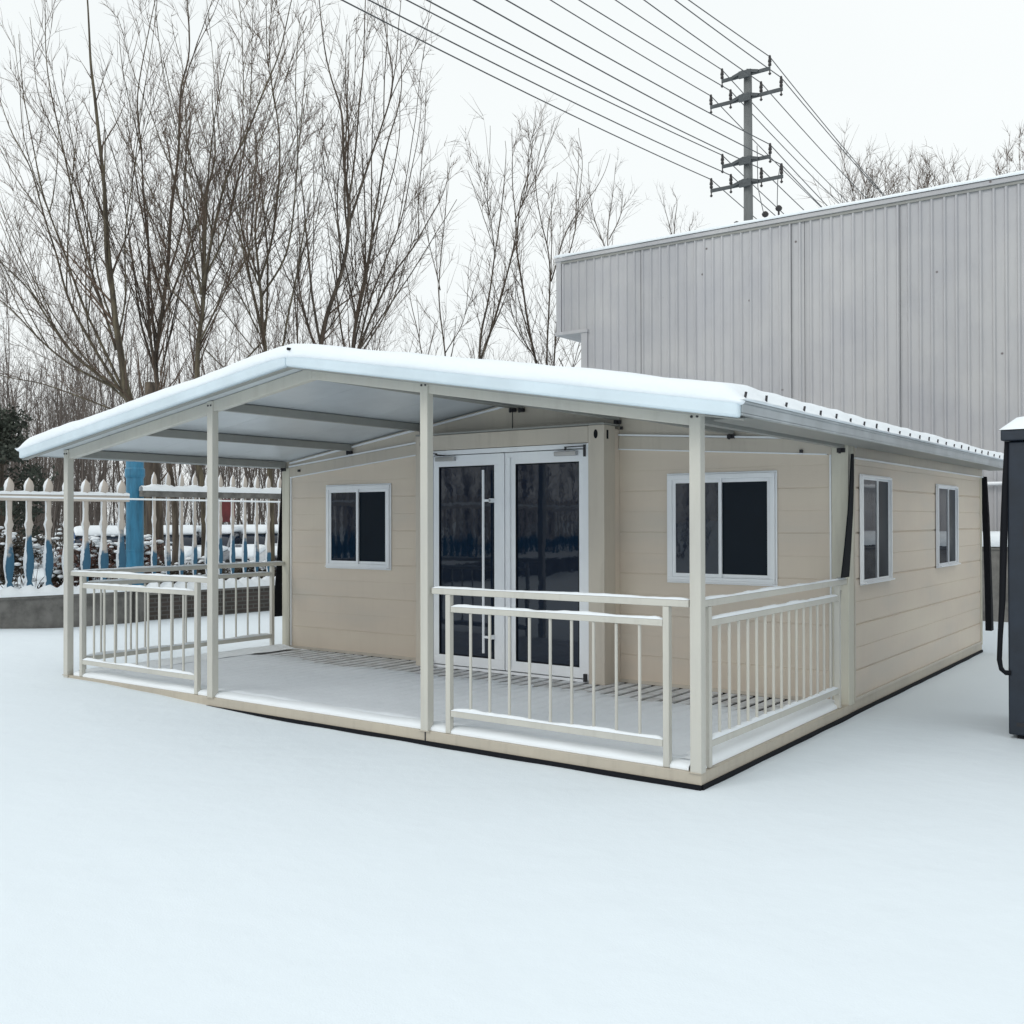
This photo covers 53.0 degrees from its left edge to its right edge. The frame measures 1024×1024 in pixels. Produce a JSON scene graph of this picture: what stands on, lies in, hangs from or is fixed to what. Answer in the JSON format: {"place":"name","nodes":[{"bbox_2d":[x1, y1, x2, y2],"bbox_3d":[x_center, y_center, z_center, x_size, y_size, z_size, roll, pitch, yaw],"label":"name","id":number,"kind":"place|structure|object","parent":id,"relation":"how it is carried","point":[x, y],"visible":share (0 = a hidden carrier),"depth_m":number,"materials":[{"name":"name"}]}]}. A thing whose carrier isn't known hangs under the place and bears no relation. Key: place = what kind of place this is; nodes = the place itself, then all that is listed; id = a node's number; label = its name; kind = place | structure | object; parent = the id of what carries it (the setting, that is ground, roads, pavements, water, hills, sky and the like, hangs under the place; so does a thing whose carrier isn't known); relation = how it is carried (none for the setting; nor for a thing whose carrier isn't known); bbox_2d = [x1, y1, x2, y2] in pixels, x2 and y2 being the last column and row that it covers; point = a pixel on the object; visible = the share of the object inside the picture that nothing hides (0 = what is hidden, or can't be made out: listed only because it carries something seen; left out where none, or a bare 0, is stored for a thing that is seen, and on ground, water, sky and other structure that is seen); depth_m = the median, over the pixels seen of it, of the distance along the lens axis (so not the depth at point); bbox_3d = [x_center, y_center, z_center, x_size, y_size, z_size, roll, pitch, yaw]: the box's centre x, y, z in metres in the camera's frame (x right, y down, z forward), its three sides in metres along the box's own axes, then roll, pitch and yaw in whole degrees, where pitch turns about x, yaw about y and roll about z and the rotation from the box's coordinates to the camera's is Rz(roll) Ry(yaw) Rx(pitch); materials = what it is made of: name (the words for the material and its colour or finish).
{"place":"outdoors","nodes":[
{"label":"outdoors","id":0,"kind":"place"},
{"bbox_2d":[15,344,1003,790],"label":"prefab house","id":1,"kind":"structure","parent":0,"point":[689,584],"depth_m":10.03,"materials":[{"name":"paint"}]},
{"bbox_2d":[325,483,391,569],"bbox_3d":[-1.897,0.179,12.547,1.099,1.039,0.066,0,-1,36],"label":"window","id":2,"kind":"structure","parent":1,"relation":"in","point":[358,516],"depth_m":12.54,"materials":[{"name":"glass"}]},
{"bbox_2d":[433,453,505,669],"bbox_3d":[-0.520,0.513,11.165,1.010,2.344,0.179,0,-1,36],"label":"door leaf","id":3,"kind":"structure","parent":1,"relation":"in","point":[469,490],"depth_m":11.20,"materials":[{"name":"white metal"}]},
{"bbox_2d":[505,445,584,677],"bbox_3d":[0.313,0.506,10.565,1.019,2.344,0.179,0,-1,36],"label":"door leaf","id":4,"kind":"structure","parent":1,"relation":"in","point":[545,539],"depth_m":10.62,"materials":[{"name":"white metal"}]},
{"bbox_2d":[667,470,777,585],"bbox_3d":[1.972,0.154,9.756,1.126,1.069,0.066,0,-1,36],"label":"window","id":5,"kind":"structure","parent":1,"relation":"in","point":[741,546],"depth_m":9.71,"materials":[{"name":"glass"}]},
{"bbox_2d":[859,474,894,585],"bbox_3d":[3.450,0.162,9.682,0.066,1.014,0.954,0,-1,36],"label":"window","id":6,"kind":"structure","parent":1,"relation":"in","point":[875,492],"depth_m":9.66,"materials":[{"name":"grey glass"}]},
{"bbox_2d":[936,484,960,567],"bbox_3d":[5.073,0.159,11.932,0.066,0.949,0.984,0,-1,36],"label":"window","id":7,"kind":"structure","parent":1,"relation":"in","point":[947,496],"depth_m":11.93,"materials":[{"name":"grey glass"}]},
{"bbox_2d":[0,523,1023,1023],"bbox_3d":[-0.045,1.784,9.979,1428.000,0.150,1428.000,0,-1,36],"label":"snow ground","id":8,"kind":"structure","parent":0,"point":[168,861],"depth_m":5.09,"materials":[{"name":"white snow"}]},
{"bbox_2d":[0,403,58,548],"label":"evergreen tree","id":9,"kind":"object","parent":8,"relation":"on","point":[9,424],"visible":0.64,"depth_m":29.92,"materials":[{"name":"green plant"}]},
{"bbox_2d":[0,526,79,588],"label":"hedge","id":10,"kind":"object","parent":8,"relation":"on","point":[18,561],"visible":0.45,"depth_m":18.86,"materials":[{"name":"green plant"}]},
{"bbox_2d":[0,477,146,628],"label":"baluster fence","id":11,"kind":"object","parent":8,"relation":"on","point":[28,605],"visible":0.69,"depth_m":16.71,"materials":[{"name":"concrete"}]},
{"bbox_2d":[0,0,186,541],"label":"willow tree","id":12,"kind":"object","parent":8,"relation":"on","point":[122,384],"visible":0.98,"depth_m":22.10,"materials":[{"name":"brown plant"}]},
{"bbox_2d":[61,525,125,554],"bbox_3d":[-11.208,1.175,27.976,2.120,1.615,4.435,0,0,-24],"label":"parked car","id":13,"kind":"object","parent":8,"relation":"on","point":[95,530],"visible":0.06,"depth_m":27.68,"materials":[{"name":"white paint"}]},
{"bbox_2d":[52,534,172,587],"bbox_3d":[-7.620,1.175,19.433,2.355,1.493,1.426,0,-1,-26],"label":"hedge","id":14,"kind":"object","parent":8,"relation":"on","point":[94,544],"visible":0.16,"depth_m":19.06,"materials":[{"name":"green plant"}]},
{"bbox_2d":[27,0,236,581],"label":"willow tree","id":15,"kind":"object","parent":8,"relation":"on","point":[148,323],"visible":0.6,"depth_m":23.36,"materials":[{"name":"brown plant"}]},
{"bbox_2d":[69,326,199,584],"bbox_3d":[-7.349,-0.837,21.171,2.224,5.734,2.591,0,0,14],"label":"dead tree trunk","id":16,"kind":"object","parent":8,"relation":"on","point":[150,468],"visible":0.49,"depth_m":20.91,"materials":[{"name":"brown plant"}]},
{"bbox_2d":[125,461,144,585],"bbox_3d":[-6.723,0.386,18.303,0.344,3.030,0.344,0,-1,36],"label":"blue post","id":17,"kind":"object","parent":8,"relation":"on","point":[134,477],"visible":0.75,"depth_m":18.18,"materials":[{"name":"paint"}]},
{"bbox_2d":[163,525,200,572],"bbox_3d":[-9.869,1.188,29.975,2.120,1.615,4.435,0,0,-8],"label":"parked car","id":18,"kind":"object","parent":8,"relation":"on","point":[187,534],"visible":0.09,"depth_m":29.57,"materials":[{"name":"grey paint"}]},
{"bbox_2d":[70,0,337,559],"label":"willow tree","id":19,"kind":"object","parent":8,"relation":"on","point":[203,202],"visible":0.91,"depth_m":21.56,"materials":[{"name":"brown plant"}]},
{"bbox_2d":[139,472,281,619],"bbox_3d":[-4.012,0.657,20.955,0.389,2.720,7.680,-1,-1,41],"label":"baluster fence","id":20,"kind":"object","parent":8,"relation":"on","point":[167,490],"visible":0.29,"depth_m":19.12,"materials":[{"name":"concrete"}]},
{"bbox_2d":[0,496,279,502],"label":"snowy cable","id":21,"kind":"object","parent":20,"relation":"attached to","point":[135,499],"visible":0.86,"depth_m":16.97,"materials":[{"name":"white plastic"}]},
{"bbox_2d":[150,556,275,583],"bbox_3d":[-5.733,1.454,21.092,3.517,1.190,1.205,0,-1,-41],"label":"hedge","id":22,"kind":"object","parent":8,"relation":"on","point":[224,571],"visible":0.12,"depth_m":20.91,"materials":[{"name":"plant"}]},
{"bbox_2d":[197,525,242,563],"bbox_3d":[-8.991,1.194,30.975,2.120,1.615,4.435,0,0,4],"label":"parked car","id":23,"kind":"object","parent":8,"relation":"on","point":[226,534],"visible":0.12,"depth_m":30.45,"materials":[{"name":"grey paint"}]},
{"bbox_2d":[96,0,348,573],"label":"willow tree","id":24,"kind":"object","parent":8,"relation":"on","point":[262,323],"visible":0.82,"depth_m":22.23,"materials":[{"name":"brown plant"}]},
{"bbox_2d":[222,499,234,521],"bbox_3d":[-10.112,0.798,35.996,0.800,2.500,0.060,0,0,0],"label":"red board","id":25,"kind":"object","parent":8,"relation":"on","point":[226,510],"visible":0.19,"depth_m":35.97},
{"bbox_2d":[228,524,276,570],"bbox_3d":[-8.242,1.200,31.975,2.120,1.615,4.435,0,0,-3],"label":"parked car","id":26,"kind":"object","parent":8,"relation":"on","point":[250,532],"visible":0.14,"depth_m":31.20,"materials":[{"name":"grey paint"}]},
{"bbox_2d":[248,524,277,571],"bbox_3d":[-7.348,1.206,32.975,2.120,1.615,4.435,0,0,-2],"label":"parked car","id":27,"kind":"object","parent":8,"relation":"on","point":[276,533],"visible":0.01,"depth_m":32.33,"materials":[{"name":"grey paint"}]},
{"bbox_2d":[0,214,553,565],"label":"thicket","id":28,"kind":"object","parent":8,"relation":"on","point":[82,471],"visible":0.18,"depth_m":40.44,"materials":[{"name":"brown plant"}]},
{"bbox_2d":[219,0,442,344],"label":"willow tree","id":29,"kind":"object","parent":8,"relation":"on","point":[344,151],"visible":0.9,"depth_m":22.98,"materials":[{"name":"brown plant"}]},
{"bbox_2d":[252,3,471,348],"bbox_3d":[-3.843,-4.929,24.183,5.454,13.950,3.745,0,0,7],"label":"willow tree","id":30,"kind":"object","parent":8,"relation":"on","point":[360,304],"visible":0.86,"depth_m":23.65,"materials":[{"name":"brown plant"}]},
{"bbox_2d":[373,140,512,356],"bbox_3d":[-1.680,-3.925,27.403,4.746,11.982,2.702,0,-1,36],"label":"slender tree","id":31,"kind":"object","parent":8,"relation":"on","point":[436,259],"visible":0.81,"depth_m":27.13,"materials":[{"name":"brown plant"}]},
{"bbox_2d":[448,93,572,358],"bbox_3d":[-0.010,-4.292,25.049,3.171,12.671,4.051,0,0,1],"label":"slender tree","id":32,"kind":"object","parent":8,"relation":"on","point":[481,331],"visible":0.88,"depth_m":25.80,"materials":[{"name":"brown plant"}]},
{"bbox_2d":[459,97,609,366],"bbox_3d":[0.771,-4.535,26.703,4.183,13.179,3.086,0,0,6],"label":"slender tree","id":33,"kind":"object","parent":8,"relation":"on","point":[527,328],"visible":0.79,"depth_m":26.45,"materials":[{"name":"brown plant"}]},
{"bbox_2d":[564,148,646,246],"bbox_3d":[3.411,-4.919,34.243,2.308,14.056,3.264,0,-1,36],"label":"slender tree","id":34,"kind":"object","parent":8,"relation":"on","point":[610,204],"visible":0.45,"depth_m":33.93,"materials":[{"name":"brown plant"}]},
{"bbox_2d":[656,182,703,234],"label":"slender tree","id":35,"kind":"object","parent":8,"relation":"on","point":[674,221],"visible":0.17,"depth_m":40.14,"materials":[{"name":"brown plant"}]},
{"bbox_2d":[709,55,782,222],"bbox_3d":[7.338,-5.950,31.845,0.609,16.059,2.499,0,-1,-45],"label":"utility pole","id":36,"kind":"object","parent":8,"relation":"on","point":[748,181],"visible":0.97,"depth_m":31.89,"materials":[{"name":"metal"}]},
{"bbox_2d":[341,0,756,218],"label":"power line","id":37,"kind":"object","parent":36,"relation":"attached to","point":[524,91],"visible":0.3,"depth_m":24.13,"materials":[{"name":"grey metal"}]},
{"bbox_2d":[368,0,775,215],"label":"power line","id":38,"kind":"object","parent":36,"relation":"attached to","point":[552,91],"visible":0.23,"depth_m":24.33,"materials":[{"name":"grey metal"}]},
{"bbox_2d":[406,0,783,213],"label":"power line","id":39,"kind":"object","parent":36,"relation":"attached to","point":[575,85],"visible":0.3,"depth_m":25.83,"materials":[{"name":"grey metal"}]},
{"bbox_2d":[426,0,803,209],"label":"power line","id":40,"kind":"object","parent":36,"relation":"attached to","point":[599,89],"visible":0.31,"depth_m":24.20,"materials":[{"name":"grey metal"}]},
{"bbox_2d":[473,0,821,206],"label":"power line","id":41,"kind":"object","parent":36,"relation":"attached to","point":[632,87],"visible":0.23,"depth_m":24.15,"materials":[{"name":"grey metal"}]},
{"bbox_2d":[506,0,827,205],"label":"power line","id":42,"kind":"object","parent":36,"relation":"attached to","point":[659,86],"visible":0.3,"depth_m":25.95,"materials":[{"name":"grey metal"}]},
{"bbox_2d":[550,0,820,206],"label":"power line","id":43,"kind":"object","parent":36,"relation":"attached to","point":[673,74],"visible":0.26,"depth_m":30.05,"materials":[{"name":"grey metal"}]},
{"bbox_2d":[579,0,839,203],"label":"power line","id":44,"kind":"object","parent":36,"relation":"attached to","point":[701,74],"visible":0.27,"depth_m":30.18,"materials":[{"name":"grey metal"}]},
{"bbox_2d":[615,0,847,201],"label":"power line","id":45,"kind":"object","parent":36,"relation":"attached to","point":[737,87],"visible":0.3,"depth_m":32.68,"materials":[{"name":"grey metal"}]},
{"bbox_2d":[644,0,866,198],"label":"power line","id":46,"kind":"object","parent":36,"relation":"attached to","point":[755,79],"visible":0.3,"depth_m":30.97,"materials":[{"name":"grey metal"}]},
{"bbox_2d":[675,0,883,195],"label":"power line","id":47,"kind":"object","parent":36,"relation":"attached to","point":[780,77],"visible":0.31,"depth_m":30.77,"materials":[{"name":"grey metal"}]},
{"bbox_2d":[688,0,884,195],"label":"power line","id":48,"kind":"object","parent":36,"relation":"attached to","point":[787,79],"visible":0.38,"depth_m":32.42,"materials":[{"name":"grey metal"}]},
{"bbox_2d":[553,170,1023,530],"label":"warehouse","id":49,"kind":"structure","parent":8,"relation":"on","point":[904,309],"depth_m":20.06,"materials":[{"name":"paint"}]},
{"bbox_2d":[791,118,909,205],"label":"slender tree","id":50,"kind":"object","parent":8,"relation":"on","point":[852,187],"visible":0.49,"depth_m":43.52,"materials":[{"name":"brown plant"}]},
{"bbox_2d":[871,146,952,196],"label":"slender tree","id":51,"kind":"object","parent":8,"relation":"on","point":[909,169],"visible":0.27,"depth_m":43.94,"materials":[{"name":"brown plant"}]},
{"bbox_2d":[887,136,990,191],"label":"slender tree","id":52,"kind":"object","parent":8,"relation":"on","point":[929,168],"visible":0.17,"depth_m":42.95,"materials":[{"name":"brown plant"}]},
{"bbox_2d":[982,531,1007,621],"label":"wall","id":53,"kind":"structure","parent":8,"relation":"on","point":[995,547],"depth_m":17.50,"materials":[{"name":"concrete"}]},
{"bbox_2d":[989,124,1023,175],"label":"slender tree","id":54,"kind":"object","parent":8,"relation":"on","point":[1006,159],"visible":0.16,"depth_m":43.81,"materials":[{"name":"brown plant"}]},
{"bbox_2d":[997,416,1023,738],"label":"steel cabinet","id":55,"kind":"object","parent":8,"relation":"on","point":[1012,507],"visible":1,"depth_m":8.15,"materials":[{"name":"black metal"}]},
{"bbox_2d":[0,0,1023,522],"label":"sky","id":56,"kind":"structure","parent":0,"point":[949,73],"materials":[{"name":"white"}]}
]}

